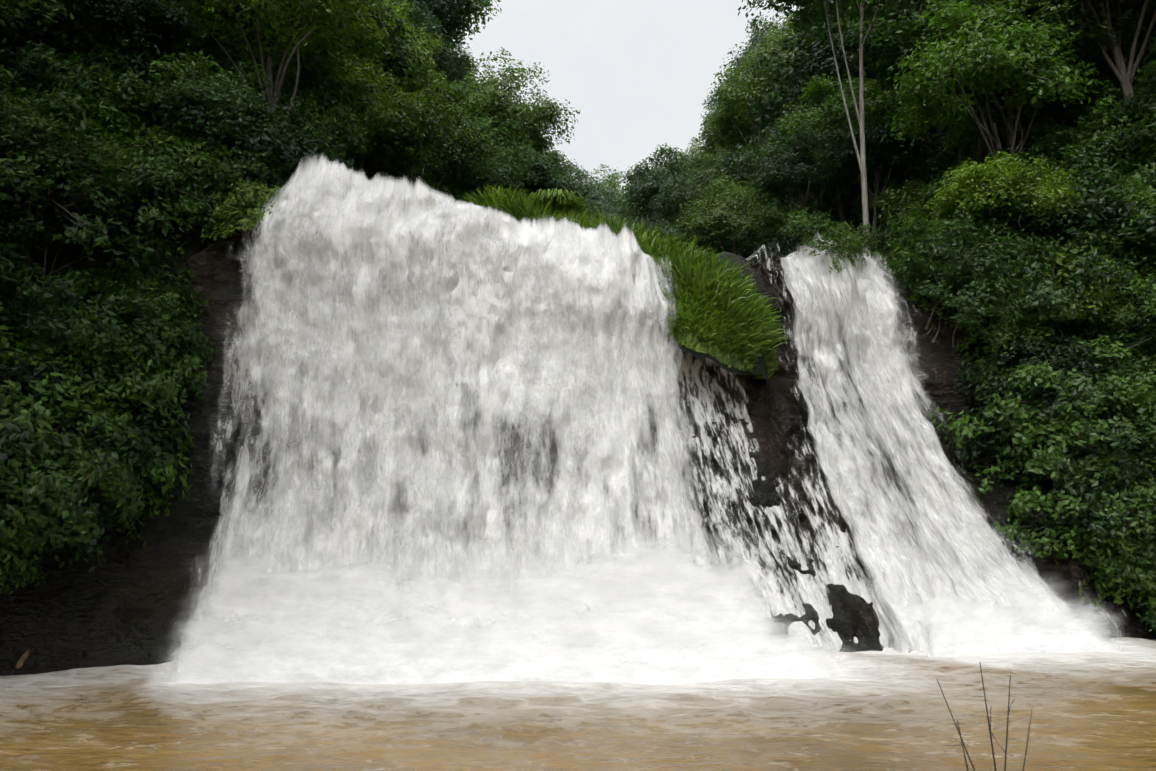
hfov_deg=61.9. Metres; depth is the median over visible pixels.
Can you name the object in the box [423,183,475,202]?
tree
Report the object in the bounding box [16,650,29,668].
drift log
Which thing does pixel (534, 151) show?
tree
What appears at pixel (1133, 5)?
tree
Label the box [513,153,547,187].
tree
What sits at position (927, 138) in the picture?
tree
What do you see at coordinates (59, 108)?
tree
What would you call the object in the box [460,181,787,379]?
knoll grass
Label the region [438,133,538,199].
tree
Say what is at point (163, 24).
tree
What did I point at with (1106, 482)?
wall shrub
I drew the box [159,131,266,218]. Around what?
tree
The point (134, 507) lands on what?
wall shrub
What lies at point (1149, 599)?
wall shrub
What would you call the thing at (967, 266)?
wall shrub
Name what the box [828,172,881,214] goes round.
tree
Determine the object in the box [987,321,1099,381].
wall shrub
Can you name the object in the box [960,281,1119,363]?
tree
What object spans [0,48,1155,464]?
terrain ground
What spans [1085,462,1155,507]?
wall shrub
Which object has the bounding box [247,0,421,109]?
tree
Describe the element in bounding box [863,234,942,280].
tree
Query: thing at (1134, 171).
tree
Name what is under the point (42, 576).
wall shrub
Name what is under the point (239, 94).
tree
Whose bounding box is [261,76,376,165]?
tree
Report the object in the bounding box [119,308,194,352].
wall shrub
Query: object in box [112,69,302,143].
tree
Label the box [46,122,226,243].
tree
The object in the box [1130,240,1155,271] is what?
tree
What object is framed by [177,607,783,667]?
mist spray
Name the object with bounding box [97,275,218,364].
wall shrub
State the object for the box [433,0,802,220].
sky
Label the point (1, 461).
wall shrub
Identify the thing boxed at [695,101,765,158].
tree
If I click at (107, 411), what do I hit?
wall shrub
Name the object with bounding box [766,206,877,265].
wall shrub
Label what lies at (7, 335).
wall shrub
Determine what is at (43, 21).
tree
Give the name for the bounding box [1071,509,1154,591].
wall shrub
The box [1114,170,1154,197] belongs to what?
tree
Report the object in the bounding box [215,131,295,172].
tree
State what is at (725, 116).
tree
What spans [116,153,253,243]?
tree
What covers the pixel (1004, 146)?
tree
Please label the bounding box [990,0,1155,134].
tree
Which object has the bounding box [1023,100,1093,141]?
tree
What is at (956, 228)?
wall shrub
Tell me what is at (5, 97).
tree
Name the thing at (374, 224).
waterfall
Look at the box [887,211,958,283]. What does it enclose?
tree
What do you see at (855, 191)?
tree
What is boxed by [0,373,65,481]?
wall shrub
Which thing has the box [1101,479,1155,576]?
wall shrub
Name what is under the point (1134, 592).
wall shrub
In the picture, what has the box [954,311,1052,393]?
wall shrub
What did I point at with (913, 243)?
tree
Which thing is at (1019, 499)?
wall shrub
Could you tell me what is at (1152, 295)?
tree
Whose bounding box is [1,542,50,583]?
wall shrub
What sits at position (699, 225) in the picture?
tree
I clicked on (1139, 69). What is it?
tree
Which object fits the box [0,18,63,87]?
tree
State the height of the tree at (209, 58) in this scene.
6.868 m
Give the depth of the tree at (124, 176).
54.49 m
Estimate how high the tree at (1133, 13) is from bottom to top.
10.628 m
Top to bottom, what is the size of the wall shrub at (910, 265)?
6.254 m
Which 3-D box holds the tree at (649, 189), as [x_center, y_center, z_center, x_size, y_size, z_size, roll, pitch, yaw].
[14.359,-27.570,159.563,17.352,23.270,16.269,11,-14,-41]
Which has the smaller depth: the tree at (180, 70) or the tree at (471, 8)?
the tree at (180, 70)
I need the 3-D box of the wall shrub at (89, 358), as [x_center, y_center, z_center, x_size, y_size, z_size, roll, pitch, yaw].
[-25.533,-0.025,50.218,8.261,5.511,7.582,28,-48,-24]
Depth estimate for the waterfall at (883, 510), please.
58.60 m
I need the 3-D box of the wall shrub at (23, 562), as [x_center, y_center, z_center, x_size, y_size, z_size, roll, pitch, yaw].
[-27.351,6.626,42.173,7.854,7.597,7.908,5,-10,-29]
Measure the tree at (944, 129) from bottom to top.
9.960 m
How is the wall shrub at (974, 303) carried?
on the cliff rock at (128, 604)
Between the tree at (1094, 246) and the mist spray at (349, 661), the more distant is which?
the tree at (1094, 246)
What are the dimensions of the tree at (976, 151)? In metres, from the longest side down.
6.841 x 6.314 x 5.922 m
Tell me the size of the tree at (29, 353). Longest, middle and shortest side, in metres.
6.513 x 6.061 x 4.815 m
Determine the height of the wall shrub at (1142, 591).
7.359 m
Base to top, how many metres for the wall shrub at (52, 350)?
6.019 m
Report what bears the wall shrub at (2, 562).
on the cliff rock at (128, 604)
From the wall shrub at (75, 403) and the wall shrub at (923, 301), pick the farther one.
the wall shrub at (923, 301)
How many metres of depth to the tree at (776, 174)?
101.53 m
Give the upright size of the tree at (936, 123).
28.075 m
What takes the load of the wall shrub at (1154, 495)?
on the terrain ground at (190, 250)
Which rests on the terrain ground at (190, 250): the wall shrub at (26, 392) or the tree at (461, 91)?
the tree at (461, 91)
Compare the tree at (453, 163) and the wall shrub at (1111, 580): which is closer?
the wall shrub at (1111, 580)
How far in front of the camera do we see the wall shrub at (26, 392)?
44.37 m
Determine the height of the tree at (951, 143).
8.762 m
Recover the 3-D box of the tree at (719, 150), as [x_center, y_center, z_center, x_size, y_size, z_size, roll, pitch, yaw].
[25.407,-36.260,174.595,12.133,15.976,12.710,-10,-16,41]
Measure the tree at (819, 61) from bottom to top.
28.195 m
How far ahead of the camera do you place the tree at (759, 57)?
129.96 m
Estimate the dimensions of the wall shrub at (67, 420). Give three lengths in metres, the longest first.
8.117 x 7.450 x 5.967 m
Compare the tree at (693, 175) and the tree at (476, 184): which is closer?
the tree at (476, 184)
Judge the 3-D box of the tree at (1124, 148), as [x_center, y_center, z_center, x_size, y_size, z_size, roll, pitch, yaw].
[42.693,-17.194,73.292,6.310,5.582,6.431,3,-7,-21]
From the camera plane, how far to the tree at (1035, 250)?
66.17 m
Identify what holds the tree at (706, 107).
on the terrain ground at (190, 250)
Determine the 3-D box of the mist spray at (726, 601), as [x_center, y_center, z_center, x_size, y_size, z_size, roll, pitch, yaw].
[-4.192,9.135,45.550,30.346,8.500,2.440,0,-9,-3]
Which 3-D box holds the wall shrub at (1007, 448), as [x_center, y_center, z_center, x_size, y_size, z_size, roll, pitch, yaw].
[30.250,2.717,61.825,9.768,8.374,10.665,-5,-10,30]
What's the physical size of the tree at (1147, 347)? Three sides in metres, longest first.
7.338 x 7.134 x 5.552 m
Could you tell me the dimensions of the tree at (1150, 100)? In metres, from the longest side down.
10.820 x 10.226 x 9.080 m
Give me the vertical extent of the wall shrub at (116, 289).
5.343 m
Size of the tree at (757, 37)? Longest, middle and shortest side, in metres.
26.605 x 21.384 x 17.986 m
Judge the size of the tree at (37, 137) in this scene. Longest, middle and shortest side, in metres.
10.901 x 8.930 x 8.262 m
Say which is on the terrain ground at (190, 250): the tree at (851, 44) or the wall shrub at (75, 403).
the tree at (851, 44)
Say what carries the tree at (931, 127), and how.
on the terrain ground at (190, 250)
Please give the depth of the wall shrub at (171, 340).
50.96 m
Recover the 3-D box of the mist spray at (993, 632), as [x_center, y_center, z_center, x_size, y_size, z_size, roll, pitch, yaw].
[23.104,11.920,50.592,14.168,4.500,1.806,2,-9,-14]
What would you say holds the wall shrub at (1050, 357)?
on the terrain ground at (190, 250)
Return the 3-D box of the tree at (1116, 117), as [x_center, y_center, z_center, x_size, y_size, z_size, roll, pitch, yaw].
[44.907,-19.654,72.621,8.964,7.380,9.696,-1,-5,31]
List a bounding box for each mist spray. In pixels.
[174,633,827,684]
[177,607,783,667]
[205,557,763,642]
[901,601,1064,652]
[931,609,1115,656]
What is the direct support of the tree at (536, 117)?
on the terrain ground at (190, 250)
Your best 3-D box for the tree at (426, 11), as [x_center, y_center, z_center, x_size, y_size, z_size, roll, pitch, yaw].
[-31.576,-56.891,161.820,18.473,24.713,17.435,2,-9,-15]
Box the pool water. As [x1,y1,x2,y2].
[0,637,1155,770]
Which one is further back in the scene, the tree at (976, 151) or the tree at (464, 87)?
the tree at (464, 87)
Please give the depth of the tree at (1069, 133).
72.42 m
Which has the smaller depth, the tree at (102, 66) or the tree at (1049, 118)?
the tree at (102, 66)
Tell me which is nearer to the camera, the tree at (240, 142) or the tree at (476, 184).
the tree at (240, 142)
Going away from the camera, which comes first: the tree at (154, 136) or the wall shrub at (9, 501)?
the wall shrub at (9, 501)
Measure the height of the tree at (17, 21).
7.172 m
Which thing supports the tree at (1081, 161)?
on the terrain ground at (190, 250)
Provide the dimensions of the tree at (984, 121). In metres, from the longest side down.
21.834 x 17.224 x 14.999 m
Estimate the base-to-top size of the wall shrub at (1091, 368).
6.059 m
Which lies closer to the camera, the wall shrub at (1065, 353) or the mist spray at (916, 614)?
the mist spray at (916, 614)
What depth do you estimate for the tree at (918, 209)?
82.41 m
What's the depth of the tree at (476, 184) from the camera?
107.60 m
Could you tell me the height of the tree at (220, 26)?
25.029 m
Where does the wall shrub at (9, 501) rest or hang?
on the terrain ground at (190, 250)
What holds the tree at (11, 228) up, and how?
on the terrain ground at (190, 250)
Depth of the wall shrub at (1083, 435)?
57.94 m
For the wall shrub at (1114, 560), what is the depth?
55.17 m
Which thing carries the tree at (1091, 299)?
on the terrain ground at (190, 250)
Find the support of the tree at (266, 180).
on the terrain ground at (190, 250)
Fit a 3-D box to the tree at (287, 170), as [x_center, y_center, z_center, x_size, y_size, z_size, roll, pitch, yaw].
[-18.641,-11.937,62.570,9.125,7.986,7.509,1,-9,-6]
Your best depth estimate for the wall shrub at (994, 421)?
59.08 m
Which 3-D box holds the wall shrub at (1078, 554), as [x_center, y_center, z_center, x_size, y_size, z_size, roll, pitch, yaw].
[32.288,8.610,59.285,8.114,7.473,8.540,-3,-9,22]
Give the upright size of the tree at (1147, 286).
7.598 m
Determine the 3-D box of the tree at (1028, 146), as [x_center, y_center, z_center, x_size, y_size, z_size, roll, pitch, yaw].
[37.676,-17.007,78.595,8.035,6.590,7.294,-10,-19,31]
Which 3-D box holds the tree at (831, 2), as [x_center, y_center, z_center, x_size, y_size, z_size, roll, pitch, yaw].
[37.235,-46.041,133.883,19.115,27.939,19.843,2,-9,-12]
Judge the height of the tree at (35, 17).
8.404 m
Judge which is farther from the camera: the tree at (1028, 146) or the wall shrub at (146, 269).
the tree at (1028, 146)
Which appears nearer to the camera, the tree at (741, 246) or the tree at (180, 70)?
the tree at (180, 70)
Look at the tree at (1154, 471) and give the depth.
56.88 m
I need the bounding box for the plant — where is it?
[937,662,1031,770]
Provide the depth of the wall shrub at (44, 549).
43.33 m
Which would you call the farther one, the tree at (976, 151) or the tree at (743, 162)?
the tree at (743, 162)
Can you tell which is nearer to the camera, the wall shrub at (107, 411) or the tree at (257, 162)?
the wall shrub at (107, 411)
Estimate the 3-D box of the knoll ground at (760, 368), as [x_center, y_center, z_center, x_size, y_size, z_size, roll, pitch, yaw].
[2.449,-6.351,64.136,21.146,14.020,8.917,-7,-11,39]
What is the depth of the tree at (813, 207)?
110.21 m
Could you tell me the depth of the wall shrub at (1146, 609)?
56.14 m
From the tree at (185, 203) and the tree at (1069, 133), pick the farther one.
the tree at (1069, 133)
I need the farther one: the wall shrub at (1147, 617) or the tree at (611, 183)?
the tree at (611, 183)
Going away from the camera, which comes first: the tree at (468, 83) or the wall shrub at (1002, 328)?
the wall shrub at (1002, 328)
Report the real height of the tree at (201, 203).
7.622 m
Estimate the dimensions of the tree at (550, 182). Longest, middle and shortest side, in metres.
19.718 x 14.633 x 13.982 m
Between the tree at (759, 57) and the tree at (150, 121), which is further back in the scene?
the tree at (759, 57)
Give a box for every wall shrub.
[0,263,168,361]
[0,325,194,529]
[0,329,120,419]
[0,351,87,460]
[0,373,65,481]
[0,374,78,466]
[0,378,142,552]
[0,393,125,537]
[0,395,11,468]
[0,405,128,537]
[0,430,28,504]
[0,457,107,572]
[0,468,62,571]
[0,477,43,572]
[0,483,42,573]
[0,522,41,588]
[0,529,49,599]
[0,551,11,573]
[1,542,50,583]
[1,542,51,585]
[2,376,154,538]
[3,386,61,439]
[9,328,170,403]
[14,356,155,408]
[15,421,147,553]
[19,406,114,551]
[21,304,197,408]
[22,377,164,480]
[24,295,208,433]
[24,380,193,506]
[25,406,97,489]
[26,324,175,406]
[30,352,113,401]
[31,395,112,452]
[49,483,112,555]
[53,282,200,400]
[67,482,115,527]
[70,399,121,424]
[81,270,202,318]
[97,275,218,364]
[98,256,215,315]
[107,301,202,375]
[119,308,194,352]
[201,179,283,250]
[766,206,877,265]
[800,229,862,272]
[879,205,1023,329]
[892,252,998,342]
[905,256,1018,343]
[905,280,973,334]
[909,256,1041,347]
[929,357,1154,502]
[944,352,1118,463]
[952,333,1083,405]
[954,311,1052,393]
[957,288,1040,356]
[970,331,1079,374]
[974,374,1155,490]
[976,299,1058,340]
[980,335,1155,440]
[980,365,1133,464]
[985,323,1155,458]
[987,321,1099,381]
[992,455,1155,562]
[995,368,1106,438]
[1000,412,1152,488]
[1005,340,1133,419]
[1006,432,1155,542]
[1031,347,1093,382]
[1046,468,1136,507]
[1049,433,1155,531]
[1050,451,1155,556]
[1052,365,1104,424]
[1053,481,1155,588]
[1054,466,1155,564]
[1065,416,1154,480]
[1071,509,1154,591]
[1071,510,1154,591]
[1078,504,1155,607]
[1080,481,1155,589]
[1081,457,1155,520]
[1081,525,1155,589]
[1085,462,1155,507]
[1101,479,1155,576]
[1121,570,1144,597]
[1125,558,1155,618]
[1126,579,1153,611]
[1135,589,1155,633]
[1142,592,1155,627]
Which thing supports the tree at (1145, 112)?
on the terrain ground at (190, 250)
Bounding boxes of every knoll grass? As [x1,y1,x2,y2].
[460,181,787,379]
[529,188,586,218]
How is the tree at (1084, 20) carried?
on the terrain ground at (190, 250)
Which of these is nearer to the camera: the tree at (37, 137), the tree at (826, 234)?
the tree at (37, 137)
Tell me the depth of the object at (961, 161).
81.08 m
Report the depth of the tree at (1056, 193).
66.01 m
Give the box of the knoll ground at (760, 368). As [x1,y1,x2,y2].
[664,336,766,383]
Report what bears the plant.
on the terrain ground at (190, 250)
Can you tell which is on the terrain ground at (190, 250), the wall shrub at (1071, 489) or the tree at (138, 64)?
the tree at (138, 64)
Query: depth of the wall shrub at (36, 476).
41.44 m
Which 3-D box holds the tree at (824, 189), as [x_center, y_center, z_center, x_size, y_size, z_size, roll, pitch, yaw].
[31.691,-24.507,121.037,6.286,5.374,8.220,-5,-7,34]
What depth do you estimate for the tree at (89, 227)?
49.63 m
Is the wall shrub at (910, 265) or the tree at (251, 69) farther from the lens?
the tree at (251, 69)
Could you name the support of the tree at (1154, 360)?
on the terrain ground at (190, 250)
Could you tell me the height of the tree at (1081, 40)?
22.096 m
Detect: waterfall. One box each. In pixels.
[184,156,757,646]
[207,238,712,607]
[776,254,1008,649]
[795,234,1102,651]
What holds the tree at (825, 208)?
on the terrain ground at (190, 250)
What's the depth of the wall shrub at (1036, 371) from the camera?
57.48 m
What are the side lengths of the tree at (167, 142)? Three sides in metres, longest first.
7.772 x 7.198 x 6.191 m
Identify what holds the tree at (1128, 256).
on the terrain ground at (190, 250)
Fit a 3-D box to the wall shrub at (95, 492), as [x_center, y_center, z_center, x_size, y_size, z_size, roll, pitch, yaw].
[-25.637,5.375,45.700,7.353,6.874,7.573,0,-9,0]
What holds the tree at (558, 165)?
on the terrain ground at (190, 250)
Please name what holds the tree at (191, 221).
on the terrain ground at (190, 250)
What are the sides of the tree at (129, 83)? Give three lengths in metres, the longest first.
11.444 x 11.290 x 9.246 m
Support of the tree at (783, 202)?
on the terrain ground at (190, 250)
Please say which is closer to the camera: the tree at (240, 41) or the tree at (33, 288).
the tree at (33, 288)
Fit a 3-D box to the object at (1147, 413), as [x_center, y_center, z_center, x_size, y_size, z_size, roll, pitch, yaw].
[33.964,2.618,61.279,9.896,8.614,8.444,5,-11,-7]
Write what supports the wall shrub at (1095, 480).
on the cliff rock at (128, 604)
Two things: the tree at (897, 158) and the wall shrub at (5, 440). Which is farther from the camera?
the tree at (897, 158)
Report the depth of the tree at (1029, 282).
62.61 m
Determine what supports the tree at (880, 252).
on the terrain ground at (190, 250)
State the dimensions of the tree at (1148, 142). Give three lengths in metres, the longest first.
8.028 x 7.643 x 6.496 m
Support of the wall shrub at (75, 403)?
on the cliff rock at (128, 604)
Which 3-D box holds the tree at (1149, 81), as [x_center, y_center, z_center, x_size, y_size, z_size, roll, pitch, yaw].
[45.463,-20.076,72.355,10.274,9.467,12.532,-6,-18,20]
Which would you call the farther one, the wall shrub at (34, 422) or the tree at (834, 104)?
the tree at (834, 104)
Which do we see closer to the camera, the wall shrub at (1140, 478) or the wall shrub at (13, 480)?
the wall shrub at (13, 480)
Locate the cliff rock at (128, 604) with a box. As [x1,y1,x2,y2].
[0,214,1155,675]
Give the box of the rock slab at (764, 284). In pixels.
[697,250,784,308]
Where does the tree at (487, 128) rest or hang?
on the terrain ground at (190, 250)
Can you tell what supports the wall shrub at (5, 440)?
on the cliff rock at (128, 604)
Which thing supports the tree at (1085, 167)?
on the terrain ground at (190, 250)
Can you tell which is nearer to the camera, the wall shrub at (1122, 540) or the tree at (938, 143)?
the wall shrub at (1122, 540)
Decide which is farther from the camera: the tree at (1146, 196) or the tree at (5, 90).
the tree at (1146, 196)
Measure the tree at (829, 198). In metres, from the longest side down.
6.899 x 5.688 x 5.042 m
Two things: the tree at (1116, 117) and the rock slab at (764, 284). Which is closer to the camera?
the rock slab at (764, 284)
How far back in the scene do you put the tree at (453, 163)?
85.59 m
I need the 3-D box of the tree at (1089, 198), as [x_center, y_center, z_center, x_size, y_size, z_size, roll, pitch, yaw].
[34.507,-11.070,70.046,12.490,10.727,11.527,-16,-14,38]
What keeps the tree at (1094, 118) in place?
on the terrain ground at (190, 250)
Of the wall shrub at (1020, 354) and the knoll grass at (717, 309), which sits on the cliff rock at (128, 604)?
the wall shrub at (1020, 354)
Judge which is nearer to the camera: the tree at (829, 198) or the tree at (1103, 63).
the tree at (1103, 63)
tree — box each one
[0,0,36,38]
[0,0,45,45]
[0,0,86,77]
[0,0,123,67]
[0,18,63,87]
[0,47,52,102]
[0,65,36,103]
[0,67,30,131]
[0,85,117,204]
[0,92,119,301]
[0,113,93,223]
[0,142,188,302]
[0,168,121,213]
[0,199,95,268]
[0,241,125,351]
[0,263,59,336]
[0,330,45,392]
[1,40,138,133]
[1,49,163,157]
[1,154,55,211]
[6,0,211,147]
[7,39,180,150]
[16,183,161,260]
[33,69,113,141]
[35,8,210,115]
[43,165,226,261]
[45,12,170,71]
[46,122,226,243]
[62,139,236,265]
[64,64,167,128]
[70,50,231,112]
[85,65,232,140]
[86,153,235,244]
[86,154,161,205]
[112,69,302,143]
[115,124,269,204]
[116,95,269,173]
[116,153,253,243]
[128,84,354,183]
[130,103,300,213]
[133,133,244,222]
[141,61,289,217]
[157,0,396,131]
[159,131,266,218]
[160,0,271,59]
[162,135,287,210]
[182,46,237,93]
[184,133,286,219]
[198,10,254,80]
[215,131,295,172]
[227,0,348,56]
[240,33,293,94]
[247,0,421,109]
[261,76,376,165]
[269,158,312,191]
[272,103,364,169]
[273,51,429,172]
[331,0,446,158]
[340,0,416,92]
[344,64,503,191]
[345,152,462,201]
[382,0,457,94]
[386,116,476,187]
[388,0,472,44]
[398,103,500,198]
[400,80,495,121]
[404,0,446,40]
[416,0,501,49]
[423,84,501,143]
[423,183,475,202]
[428,40,479,88]
[435,57,477,91]
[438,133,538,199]
[443,104,533,189]
[445,39,480,82]
[445,47,579,161]
[488,132,555,191]
[512,147,570,200]
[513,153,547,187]
[523,147,596,208]
[525,147,575,185]
[565,180,603,219]
[568,169,619,215]
[582,164,640,218]
[592,199,633,223]
[616,160,667,226]
[617,143,705,228]
[629,202,677,233]
[640,217,689,245]
[648,170,697,221]
[662,137,724,178]
[666,154,747,212]
[667,174,799,254]
[680,230,756,254]
[687,230,726,252]
[692,147,731,174]
[693,177,786,253]
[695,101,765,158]
[698,51,816,199]
[700,78,738,140]
[710,217,797,258]
[712,135,810,250]
[716,43,774,88]
[716,147,753,168]
[718,15,795,85]
[726,9,834,195]
[726,43,798,134]
[738,0,917,254]
[741,190,819,222]
[743,123,853,242]
[744,86,830,136]
[745,10,924,226]
[747,227,816,263]
[749,98,879,233]
[765,202,847,251]
[770,199,852,232]
[775,71,925,244]
[779,0,866,65]
[798,229,830,246]
[807,179,845,196]
[812,111,940,235]
[819,181,850,210]
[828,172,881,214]
[831,0,950,166]
[836,172,894,216]
[845,0,1001,166]
[847,0,940,161]
[849,173,919,226]
[852,244,893,266]
[855,0,1100,167]
[857,134,957,176]
[859,209,925,259]
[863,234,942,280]
[868,173,919,200]
[872,175,937,237]
[881,0,1108,177]
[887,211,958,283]
[888,159,950,196]
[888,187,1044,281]
[892,223,950,280]
[896,0,1128,160]
[897,210,991,271]
[898,195,943,237]
[902,112,1047,181]
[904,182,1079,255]
[909,165,952,196]
[910,127,934,161]
[914,111,943,132]
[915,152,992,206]
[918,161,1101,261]
[924,151,1086,279]
[936,95,1024,150]
[941,143,1009,184]
[945,202,1069,272]
[953,220,1075,266]
[958,0,1116,144]
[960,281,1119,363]
[962,127,1040,177]
[962,198,1113,278]
[967,261,1093,310]
[969,233,1140,337]
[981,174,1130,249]
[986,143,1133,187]
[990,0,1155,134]
[992,245,1134,336]
[997,159,1140,245]
[1011,224,1145,294]
[1013,126,1127,197]
[1019,134,1142,172]
[1020,69,1117,140]
[1021,135,1067,162]
[1021,235,1151,295]
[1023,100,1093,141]
[1024,105,1153,169]
[1033,288,1114,339]
[1040,253,1110,292]
[1043,156,1122,188]
[1049,78,1068,141]
[1050,181,1155,302]
[1052,42,1147,130]
[1061,204,1155,269]
[1061,283,1155,360]
[1062,0,1154,82]
[1062,10,1155,94]
[1063,89,1153,155]
[1069,275,1155,347]
[1072,72,1154,129]
[1078,358,1146,428]
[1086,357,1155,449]
[1088,326,1155,369]
[1094,37,1155,107]
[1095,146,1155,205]
[1098,0,1149,48]
[1098,132,1154,166]
[1099,233,1155,277]
[1102,179,1155,302]
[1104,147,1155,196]
[1104,155,1154,189]
[1104,225,1134,249]
[1106,98,1142,127]
[1111,257,1155,319]
[1112,60,1155,137]
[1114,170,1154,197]
[1121,103,1155,149]
[1125,146,1140,158]
[1127,436,1155,487]
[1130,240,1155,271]
[1131,109,1155,172]
[1134,97,1154,119]
[1135,85,1155,126]
[1138,119,1155,163]
[1140,347,1155,380]
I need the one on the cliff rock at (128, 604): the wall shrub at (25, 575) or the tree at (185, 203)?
the wall shrub at (25, 575)
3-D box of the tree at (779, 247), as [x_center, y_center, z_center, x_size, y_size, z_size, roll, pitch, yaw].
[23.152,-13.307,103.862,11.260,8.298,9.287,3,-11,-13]
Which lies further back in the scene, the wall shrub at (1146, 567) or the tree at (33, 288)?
the wall shrub at (1146, 567)
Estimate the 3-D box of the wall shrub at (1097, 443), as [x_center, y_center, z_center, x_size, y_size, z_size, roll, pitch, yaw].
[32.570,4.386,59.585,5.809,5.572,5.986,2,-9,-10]
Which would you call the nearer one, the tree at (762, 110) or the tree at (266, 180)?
the tree at (266, 180)
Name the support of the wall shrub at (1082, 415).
on the cliff rock at (128, 604)
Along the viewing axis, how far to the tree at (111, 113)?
54.73 m
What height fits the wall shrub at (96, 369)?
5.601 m
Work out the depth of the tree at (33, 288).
46.70 m
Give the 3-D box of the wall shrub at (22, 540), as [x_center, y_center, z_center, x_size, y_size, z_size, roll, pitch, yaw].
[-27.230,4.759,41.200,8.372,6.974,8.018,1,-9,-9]
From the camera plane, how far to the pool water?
31.76 m
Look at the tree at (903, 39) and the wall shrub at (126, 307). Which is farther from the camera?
the tree at (903, 39)
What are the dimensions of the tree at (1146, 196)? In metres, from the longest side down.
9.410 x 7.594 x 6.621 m
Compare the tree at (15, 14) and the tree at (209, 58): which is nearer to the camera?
the tree at (15, 14)
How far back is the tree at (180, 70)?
57.67 m
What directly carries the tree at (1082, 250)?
on the terrain ground at (190, 250)
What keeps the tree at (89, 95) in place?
on the terrain ground at (190, 250)
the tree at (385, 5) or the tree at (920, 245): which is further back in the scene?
the tree at (385, 5)
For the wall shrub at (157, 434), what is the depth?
47.25 m
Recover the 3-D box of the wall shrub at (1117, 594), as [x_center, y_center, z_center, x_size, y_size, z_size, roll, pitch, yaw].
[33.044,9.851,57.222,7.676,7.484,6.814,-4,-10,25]
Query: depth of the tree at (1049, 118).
79.94 m
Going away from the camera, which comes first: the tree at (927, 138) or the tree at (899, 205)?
the tree at (899, 205)
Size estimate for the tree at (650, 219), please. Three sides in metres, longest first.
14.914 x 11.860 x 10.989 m
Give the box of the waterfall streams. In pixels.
[675,245,894,653]
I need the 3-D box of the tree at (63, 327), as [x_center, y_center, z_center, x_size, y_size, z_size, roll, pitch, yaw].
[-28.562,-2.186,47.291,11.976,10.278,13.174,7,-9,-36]
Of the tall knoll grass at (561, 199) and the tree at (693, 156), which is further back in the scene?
the tree at (693, 156)
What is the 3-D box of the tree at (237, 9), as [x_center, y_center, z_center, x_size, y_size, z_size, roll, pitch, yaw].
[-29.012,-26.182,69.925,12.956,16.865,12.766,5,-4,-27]
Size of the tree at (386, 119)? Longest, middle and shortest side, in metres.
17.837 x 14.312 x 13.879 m
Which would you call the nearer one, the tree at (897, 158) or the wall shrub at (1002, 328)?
the wall shrub at (1002, 328)
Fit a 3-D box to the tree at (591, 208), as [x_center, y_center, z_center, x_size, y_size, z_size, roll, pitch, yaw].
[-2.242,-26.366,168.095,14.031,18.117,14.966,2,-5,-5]
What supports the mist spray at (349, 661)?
on the pool water
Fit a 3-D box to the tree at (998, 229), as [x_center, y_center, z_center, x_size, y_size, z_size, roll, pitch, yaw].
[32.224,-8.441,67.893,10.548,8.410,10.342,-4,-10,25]
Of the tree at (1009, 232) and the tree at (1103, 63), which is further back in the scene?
the tree at (1103, 63)
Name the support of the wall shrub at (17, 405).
on the cliff rock at (128, 604)
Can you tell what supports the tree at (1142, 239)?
on the terrain ground at (190, 250)
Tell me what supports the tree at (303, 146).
on the terrain ground at (190, 250)
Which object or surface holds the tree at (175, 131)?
on the terrain ground at (190, 250)
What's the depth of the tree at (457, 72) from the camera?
170.85 m
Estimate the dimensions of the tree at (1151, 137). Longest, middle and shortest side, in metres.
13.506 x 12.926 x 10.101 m
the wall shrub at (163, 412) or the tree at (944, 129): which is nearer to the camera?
the wall shrub at (163, 412)
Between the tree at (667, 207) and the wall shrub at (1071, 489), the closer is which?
the wall shrub at (1071, 489)
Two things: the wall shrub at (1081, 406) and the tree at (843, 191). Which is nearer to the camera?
the wall shrub at (1081, 406)
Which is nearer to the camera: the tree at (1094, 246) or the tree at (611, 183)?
the tree at (1094, 246)
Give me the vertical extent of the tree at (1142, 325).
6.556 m
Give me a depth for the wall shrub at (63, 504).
42.19 m
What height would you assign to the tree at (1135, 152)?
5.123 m
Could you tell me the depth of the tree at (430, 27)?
130.80 m
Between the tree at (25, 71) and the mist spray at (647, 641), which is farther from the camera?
the tree at (25, 71)
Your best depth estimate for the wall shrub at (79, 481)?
43.94 m
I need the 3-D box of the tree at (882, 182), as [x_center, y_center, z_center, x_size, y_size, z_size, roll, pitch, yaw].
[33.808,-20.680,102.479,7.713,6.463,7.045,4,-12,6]
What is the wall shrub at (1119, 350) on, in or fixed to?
on the terrain ground at (190, 250)
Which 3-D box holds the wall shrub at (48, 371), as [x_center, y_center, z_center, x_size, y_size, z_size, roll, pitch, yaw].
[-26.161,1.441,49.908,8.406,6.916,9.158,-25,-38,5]
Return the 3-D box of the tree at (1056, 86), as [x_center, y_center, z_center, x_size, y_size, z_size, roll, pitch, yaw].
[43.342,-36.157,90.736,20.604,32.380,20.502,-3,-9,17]
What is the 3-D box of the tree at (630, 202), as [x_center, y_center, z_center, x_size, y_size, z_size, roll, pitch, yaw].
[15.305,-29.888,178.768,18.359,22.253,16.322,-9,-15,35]

